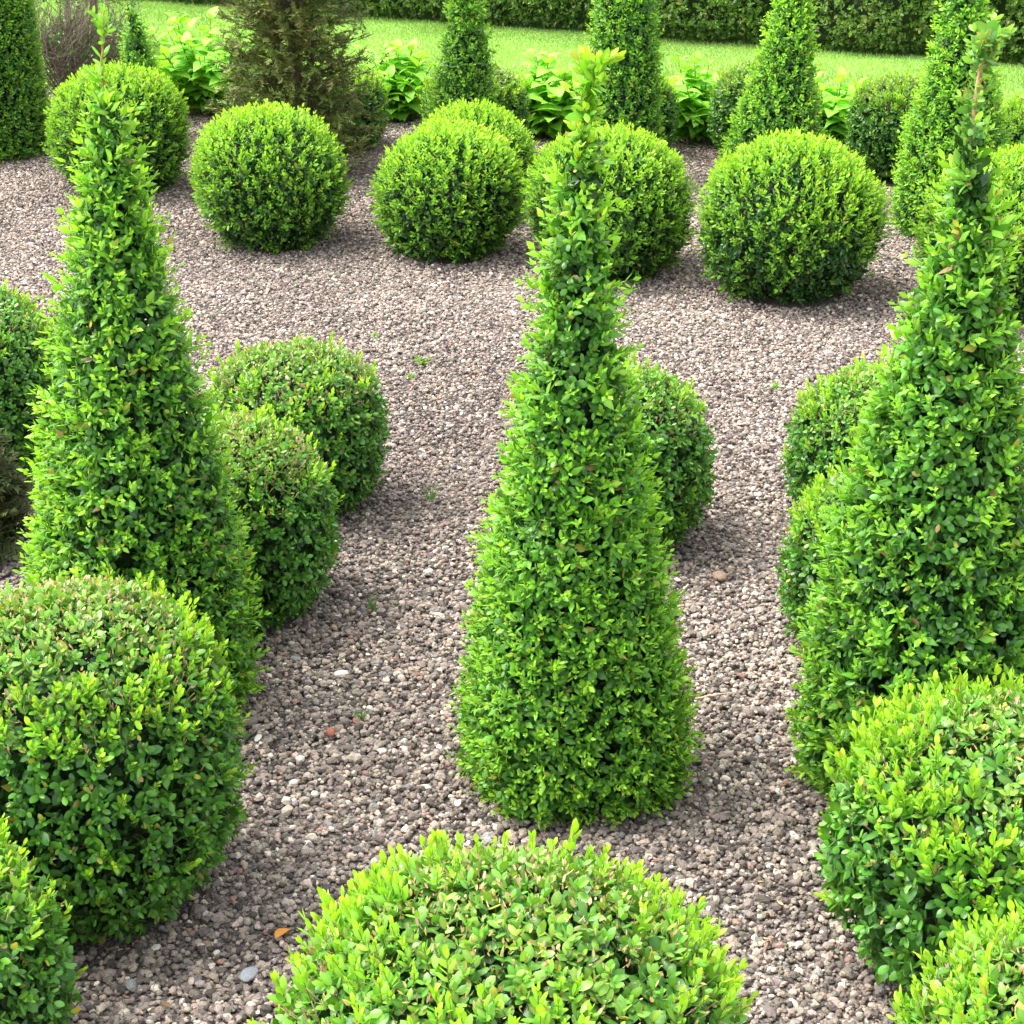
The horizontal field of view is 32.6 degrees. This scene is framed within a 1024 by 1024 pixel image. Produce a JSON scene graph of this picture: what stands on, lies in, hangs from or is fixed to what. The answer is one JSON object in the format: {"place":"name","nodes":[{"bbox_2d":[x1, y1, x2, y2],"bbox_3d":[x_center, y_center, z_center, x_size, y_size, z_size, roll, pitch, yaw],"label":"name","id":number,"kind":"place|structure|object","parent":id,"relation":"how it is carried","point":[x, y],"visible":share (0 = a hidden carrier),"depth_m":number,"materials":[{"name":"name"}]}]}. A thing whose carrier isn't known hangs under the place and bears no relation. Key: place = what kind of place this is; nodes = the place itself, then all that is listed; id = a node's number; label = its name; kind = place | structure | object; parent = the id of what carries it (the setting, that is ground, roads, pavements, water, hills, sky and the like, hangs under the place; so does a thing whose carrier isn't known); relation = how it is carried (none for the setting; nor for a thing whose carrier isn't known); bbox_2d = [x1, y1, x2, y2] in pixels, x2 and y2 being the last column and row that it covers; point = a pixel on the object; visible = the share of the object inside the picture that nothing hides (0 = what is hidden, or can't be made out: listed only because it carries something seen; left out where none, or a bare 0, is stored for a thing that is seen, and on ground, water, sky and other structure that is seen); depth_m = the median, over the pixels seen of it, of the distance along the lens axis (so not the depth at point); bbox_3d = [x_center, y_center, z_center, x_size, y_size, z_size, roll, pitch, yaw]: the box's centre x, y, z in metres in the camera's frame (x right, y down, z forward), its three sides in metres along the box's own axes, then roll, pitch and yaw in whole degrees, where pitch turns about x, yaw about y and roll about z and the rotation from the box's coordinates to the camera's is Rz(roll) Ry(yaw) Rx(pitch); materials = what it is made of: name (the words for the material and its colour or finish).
{"place":"outdoors","nodes":[
{"label":"outdoors","id":0,"kind":"place"},
{"bbox_2d":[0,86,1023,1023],"bbox_3d":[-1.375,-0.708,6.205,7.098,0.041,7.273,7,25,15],"label":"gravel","id":1,"kind":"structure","parent":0,"point":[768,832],"depth_m":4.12,"materials":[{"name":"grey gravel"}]},
{"bbox_2d":[239,966,258,981],"bbox_3d":[-0.439,0.770,2.920,0.027,0.012,0.044,13,22,11],"label":"stone","id":2,"kind":"object","parent":1,"relation":"on","point":[247,974],"visible":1,"depth_m":2.91,"materials":[{"name":"grey stone"}]},
{"bbox_2d":[326,728,335,736],"bbox_3d":[-0.375,0.456,3.618,0.022,0.018,0.027,5,19,-7],"label":"stone","id":3,"kind":"object","parent":1,"relation":"on","point":[330,732],"visible":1,"depth_m":3.61,"materials":[{"name":"red stone"}]},
{"bbox_2d":[454,800,460,805],"bbox_3d":[-0.105,0.559,3.374,0.014,0.008,0.028,0,24,0],"label":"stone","id":4,"kind":"object","parent":1,"relation":"on","point":[457,802],"visible":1,"depth_m":3.37,"materials":[{"name":"white stone"}]},
{"bbox_2d":[0,96,1023,1023],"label":"gravel bed","id":5,"kind":"object","parent":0,"point":[184,944],"depth_m":3.97,"materials":[{"name":"grey gravel"}]},
{"bbox_2d":[0,428,40,568],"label":"yew shrub","id":6,"kind":"object","parent":5,"relation":"on","point":[12,505],"visible":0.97,"depth_m":4.34,"materials":[{"name":"green plant"}]},
{"bbox_2d":[0,0,52,162],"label":"boxwood cone","id":7,"kind":"object","parent":5,"relation":"on","point":[22,116],"visible":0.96,"depth_m":8.23,"materials":[{"name":"green plant"}]},
{"bbox_2d":[0,278,65,486],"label":"boxwood ball","id":8,"kind":"object","parent":5,"relation":"on","point":[21,354],"visible":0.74,"depth_m":4.61,"materials":[{"name":"green plant"}]},
{"bbox_2d":[0,813,87,1023],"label":"boxwood ball","id":9,"kind":"object","parent":5,"relation":"on","point":[37,966],"visible":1,"depth_m":2.52,"materials":[{"name":"green plant"}]},
{"bbox_2d":[24,0,164,95],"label":"twiggy shrub","id":10,"kind":"object","parent":5,"relation":"on","point":[73,51],"visible":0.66,"depth_m":9.18,"materials":[{"name":"brown plant"}]},
{"bbox_2d":[41,60,194,195],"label":"boxwood ball","id":11,"kind":"object","parent":5,"relation":"on","point":[164,127],"visible":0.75,"depth_m":7.58,"materials":[{"name":"green plant"}]},
{"bbox_2d":[0,566,258,945],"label":"boxwood ball","id":12,"kind":"object","parent":5,"relation":"on","point":[121,774],"visible":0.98,"depth_m":2.86,"materials":[{"name":"green plant"}]},
{"bbox_2d":[116,0,164,105],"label":"boxwood cone","id":13,"kind":"object","parent":5,"relation":"on","point":[135,52],"visible":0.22,"depth_m":8.64,"materials":[{"name":"green plant"}]},
{"bbox_2d":[13,4,270,718],"bbox_3d":[-0.776,-0.237,3.439,0.497,1.480,0.494,22,32,40],"label":"boxwood cone","id":14,"kind":"object","parent":5,"relation":"on","point":[131,477],"visible":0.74,"depth_m":3.37,"materials":[{"name":"green plant"}]},
{"bbox_2d":[144,6,271,115],"bbox_3d":[-1.675,-2.407,9.318,0.774,0.542,0.791,15,28,29],"label":"leafy plant","id":15,"kind":"object","parent":5,"relation":"on","point":[192,69],"visible":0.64,"depth_m":9.20,"materials":[{"name":"green plant"}]},
{"bbox_2d":[254,734,261,741],"bbox_3d":[-0.517,0.461,3.588,0.010,0.010,0.034,9,26,18],"label":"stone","id":16,"kind":"object","parent":5,"relation":"on","point":[258,737],"visible":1,"depth_m":3.58,"materials":[{"name":"white stone"}]},
{"bbox_2d":[186,403,344,635],"bbox_3d":[-0.648,0.003,4.043,0.517,0.519,0.521,0,24,0],"label":"boxwood ball","id":17,"kind":"object","parent":5,"relation":"on","point":[293,535],"visible":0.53,"depth_m":3.93,"materials":[{"name":"green plant"}]},
{"bbox_2d":[188,98,353,255],"bbox_3d":[-0.962,-1.341,6.966,0.668,0.588,0.676,0,24,0],"label":"boxwood ball","id":18,"kind":"object","parent":5,"relation":"on","point":[273,177],"visible":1,"depth_m":6.78,"materials":[{"name":"green plant"}]},
{"bbox_2d":[274,928,289,936],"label":"fallen leaf","id":19,"kind":"object","parent":5,"relation":"on","point":[279,932],"visible":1,"depth_m":3.01,"materials":[{"name":"orange plant"}]},
{"bbox_2d":[289,779,297,786],"bbox_3d":[-0.430,0.534,3.446,0.019,0.017,0.014,-13,34,-36],"label":"stone","id":20,"kind":"object","parent":5,"relation":"on","point":[292,782],"visible":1,"depth_m":3.44,"materials":[{"name":"white stone"}]},
{"bbox_2d":[194,0,398,165],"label":"conifer","id":21,"kind":"object","parent":5,"relation":"on","point":[296,24],"visible":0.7,"depth_m":7.83,"materials":[{"name":"green plant"}]},
{"bbox_2d":[202,331,392,516],"bbox_3d":[-0.572,-0.221,4.619,0.513,0.463,0.518,0,24,0],"label":"boxwood ball","id":22,"kind":"object","parent":5,"relation":"on","point":[326,395],"visible":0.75,"depth_m":4.49,"materials":[{"name":"green plant"}]},
{"bbox_2d":[302,59,389,149],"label":"boxwood ball","id":23,"kind":"object","parent":5,"relation":"on","point":[378,97],"visible":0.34,"depth_m":8.46,"materials":[{"name":"green plant"}]},
{"bbox_2d":[349,705,368,719],"bbox_3d":[-0.330,0.419,3.669,0.038,0.040,0.062,-21,32,-39],"label":"grass tuft","id":24,"kind":"object","parent":5,"relation":"on","point":[358,715],"visible":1,"depth_m":3.67,"materials":[{"name":"green plant"}]},
{"bbox_2d":[365,593,376,610],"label":"grass tuft","id":25,"kind":"object","parent":5,"relation":"on","point":[371,606],"visible":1,"depth_m":4.12,"materials":[{"name":"green plant"}]},
{"bbox_2d":[352,38,438,122],"bbox_3d":[-0.631,-2.247,9.121,0.596,0.412,0.526,-15,29,-31],"label":"leafy plant","id":26,"kind":"object","parent":5,"relation":"on","point":[402,85],"visible":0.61,"depth_m":9.07,"materials":[{"name":"green plant"}]},
{"bbox_2d":[414,355,431,366],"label":"weed","id":27,"kind":"object","parent":5,"relation":"on","point":[422,363],"visible":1,"depth_m":5.69,"materials":[{"name":"green plant"}]},
{"bbox_2d":[423,484,441,500],"bbox_3d":[-0.218,-0.061,4.709,0.053,0.057,0.055,-7,25,-15],"label":"grass tuft","id":28,"kind":"object","parent":5,"relation":"on","point":[433,496],"visible":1,"depth_m":4.71,"materials":[{"name":"green plant"}]},
{"bbox_2d":[366,115,527,264],"bbox_3d":[-0.243,-1.253,6.817,0.662,0.563,0.628,0,24,0],"label":"boxwood ball","id":29,"kind":"object","parent":5,"relation":"on","point":[446,190],"visible":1,"depth_m":6.66,"materials":[{"name":"green plant"}]},
{"bbox_2d":[422,0,504,129],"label":"boxwood cone","id":30,"kind":"object","parent":5,"relation":"on","point":[464,45],"visible":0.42,"depth_m":7.63,"materials":[{"name":"green plant"}]},
{"bbox_2d":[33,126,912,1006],"bbox_3d":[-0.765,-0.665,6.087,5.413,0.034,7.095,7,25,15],"label":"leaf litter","id":31,"kind":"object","parent":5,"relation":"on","point":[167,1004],"visible":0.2,"depth_m":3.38,"materials":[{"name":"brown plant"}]},
{"bbox_2d":[415,65,534,131],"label":"boxwood ball","id":32,"kind":"object","parent":5,"relation":"on","point":[511,96],"visible":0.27,"depth_m":8.14,"materials":[{"name":"green plant"}]},
{"bbox_2d":[418,97,539,206],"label":"boxwood ball","id":33,"kind":"object","parent":5,"relation":"on","point":[487,115],"visible":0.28,"depth_m":7.25,"materials":[{"name":"green plant"}]},
{"bbox_2d":[246,818,759,1023],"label":"boxwood ball","id":34,"kind":"object","parent":5,"relation":"on","point":[475,934],"visible":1,"depth_m":2.15,"materials":[{"name":"green plant"}]},
{"bbox_2d":[513,48,581,138],"bbox_3d":[0.182,-2.091,8.764,0.525,0.422,0.606,0,24,0],"label":"leafy plant","id":35,"kind":"object","parent":5,"relation":"on","point":[552,103],"visible":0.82,"depth_m":8.66,"materials":[{"name":"green plant"}]},
{"bbox_2d":[445,45,705,831],"bbox_3d":[0.120,-0.119,3.207,0.509,1.442,0.511,0,24,0],"label":"boxwood cone","id":36,"kind":"object","parent":5,"relation":"on","point":[570,706],"visible":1,"depth_m":3.19,"materials":[{"name":"green plant"}]},
{"bbox_2d":[519,119,699,284],"bbox_3d":[0.363,-1.168,6.591,0.677,0.608,0.709,0,24,0],"label":"boxwood ball","id":37,"kind":"object","parent":5,"relation":"on","point":[644,172],"visible":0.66,"depth_m":6.42,"materials":[{"name":"green plant"}]},
{"bbox_2d":[525,348,718,549],"bbox_3d":[0.265,-0.155,4.417,0.518,0.504,0.517,0,24,0],"label":"boxwood ball","id":38,"kind":"object","parent":5,"relation":"on","point":[676,429],"visible":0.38,"depth_m":4.29,"materials":[{"name":"green plant"}]},
{"bbox_2d":[576,0,668,141],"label":"boxwood cone","id":39,"kind":"object","parent":5,"relation":"on","point":[631,85],"visible":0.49,"depth_m":7.67,"materials":[{"name":"green plant"}]},
{"bbox_2d":[584,72,680,149],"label":"boxwood ball","id":40,"kind":"object","parent":5,"relation":"on","point":[669,106],"visible":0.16,"depth_m":8.31,"materials":[{"name":"green plant"}]},
{"bbox_2d":[665,50,725,142],"bbox_3d":[0.955,-2.062,8.685,0.518,0.434,0.523,0,24,0],"label":"leafy plant","id":41,"kind":"object","parent":5,"relation":"on","point":[693,102],"visible":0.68,"depth_m":8.60,"materials":[{"name":"green plant"}]},
{"bbox_2d":[693,693,726,699],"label":"twig","id":42,"kind":"object","parent":5,"relation":"on","point":[708,695],"visible":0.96,"depth_m":3.74,"materials":[{"name":"beige wood"}]},
{"bbox_2d":[713,570,726,581],"bbox_3d":[0.508,0.157,4.279,0.037,0.024,0.050,14,23,14],"label":"stone","id":43,"kind":"object","parent":5,"relation":"on","point":[721,576],"visible":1,"depth_m":4.26,"materials":[{"name":"beige stone"}]},
{"bbox_2d":[706,52,822,152],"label":"boxwood ball","id":44,"kind":"object","parent":5,"relation":"on","point":[731,84],"visible":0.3,"depth_m":8.24,"materials":[{"name":"green plant"}]},
{"bbox_2d":[717,0,827,165],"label":"boxwood cone","id":45,"kind":"object","parent":5,"relation":"on","point":[786,99],"visible":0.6,"depth_m":7.51,"materials":[{"name":"green plant"}]},
{"bbox_2d":[769,380,780,389],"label":"weed","id":46,"kind":"object","parent":5,"relation":"on","point":[776,386],"visible":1,"depth_m":5.48,"materials":[{"name":"green plant"}]},
{"bbox_2d":[777,673,797,684],"bbox_3d":[0.598,0.362,3.815,0.062,0.011,0.014,-21,31,-38],"label":"twig","id":47,"kind":"object","parent":5,"relation":"on","point":[781,681],"visible":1,"depth_m":3.81,"materials":[{"name":"beige wood"}]},
{"bbox_2d":[689,126,893,305],"bbox_3d":[1.009,-1.075,6.317,0.727,0.621,0.741,0,24,0],"label":"boxwood ball","id":48,"kind":"object","parent":5,"relation":"on","point":[797,217],"visible":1,"depth_m":6.13,"materials":[{"name":"green plant"}]},
{"bbox_2d":[773,462,887,652],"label":"boxwood ball","id":49,"kind":"object","parent":5,"relation":"on","point":[806,522],"visible":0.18,"depth_m":3.80,"materials":[{"name":"green plant"}]},
{"bbox_2d":[814,66,868,142],"bbox_3d":[1.599,-2.012,8.690,0.479,0.343,0.468,-18,30,-35],"label":"leafy plant","id":50,"kind":"object","parent":5,"relation":"on","point":[836,104],"visible":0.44,"depth_m":8.62,"materials":[{"name":"green plant"}]},
{"bbox_2d":[778,352,919,508],"bbox_3d":[0.941,-0.165,4.486,0.504,0.458,0.511,0,24,0],"label":"boxwood ball","id":51,"kind":"object","parent":5,"relation":"on","point":[827,414],"visible":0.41,"depth_m":4.40,"materials":[{"name":"green plant"}]},
{"bbox_2d":[843,68,928,183],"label":"boxwood ball","id":52,"kind":"object","parent":5,"relation":"on","point":[878,109],"visible":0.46,"depth_m":7.85,"materials":[{"name":"green plant"}]},
{"bbox_2d":[783,12,1023,806],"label":"boxwood cone","id":53,"kind":"object","parent":5,"relation":"on","point":[926,580],"visible":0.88,"depth_m":3.09,"materials":[{"name":"green plant"}]},
{"bbox_2d":[813,663,1023,999],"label":"boxwood ball","id":54,"kind":"object","parent":5,"relation":"on","point":[922,846],"visible":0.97,"depth_m":2.74,"materials":[{"name":"green plant"}]},
{"bbox_2d":[886,0,1017,238],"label":"boxwood cone","id":55,"kind":"object","parent":5,"relation":"on","point":[936,117],"visible":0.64,"depth_m":6.89,"materials":[{"name":"green plant"}]},
{"bbox_2d":[886,899,1023,1023],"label":"boxwood ball","id":56,"kind":"object","parent":5,"relation":"on","point":[980,975],"visible":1,"depth_m":2.33,"materials":[{"name":"green plant"}]},
{"bbox_2d":[908,142,1023,323],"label":"boxwood ball","id":57,"kind":"object","parent":5,"relation":"on","point":[1013,181],"visible":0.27,"depth_m":5.97,"materials":[{"name":"green plant"}]},
{"bbox_2d":[999,91,1023,152],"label":"boxwood ball","id":58,"kind":"object","parent":5,"relation":"on","point":[1014,108],"visible":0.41,"depth_m":7.64,"materials":[{"name":"green plant"}]},
{"bbox_2d":[26,0,1023,114],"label":"lawn","id":59,"kind":"structure","parent":0,"point":[427,17],"depth_m":11.32,"materials":[{"name":"green plant"}]},
{"bbox_2d":[36,0,154,48],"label":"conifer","id":60,"kind":"object","parent":59,"relation":"on","point":[91,1],"visible":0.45,"depth_m":11.06,"materials":[{"name":"green plant"}]},
{"bbox_2d":[176,0,1023,62],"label":"clipped hedge","id":61,"kind":"object","parent":59,"relation":"on","point":[891,24],"visible":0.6,"depth_m":11.12,"materials":[{"name":"green plant"}]}
]}

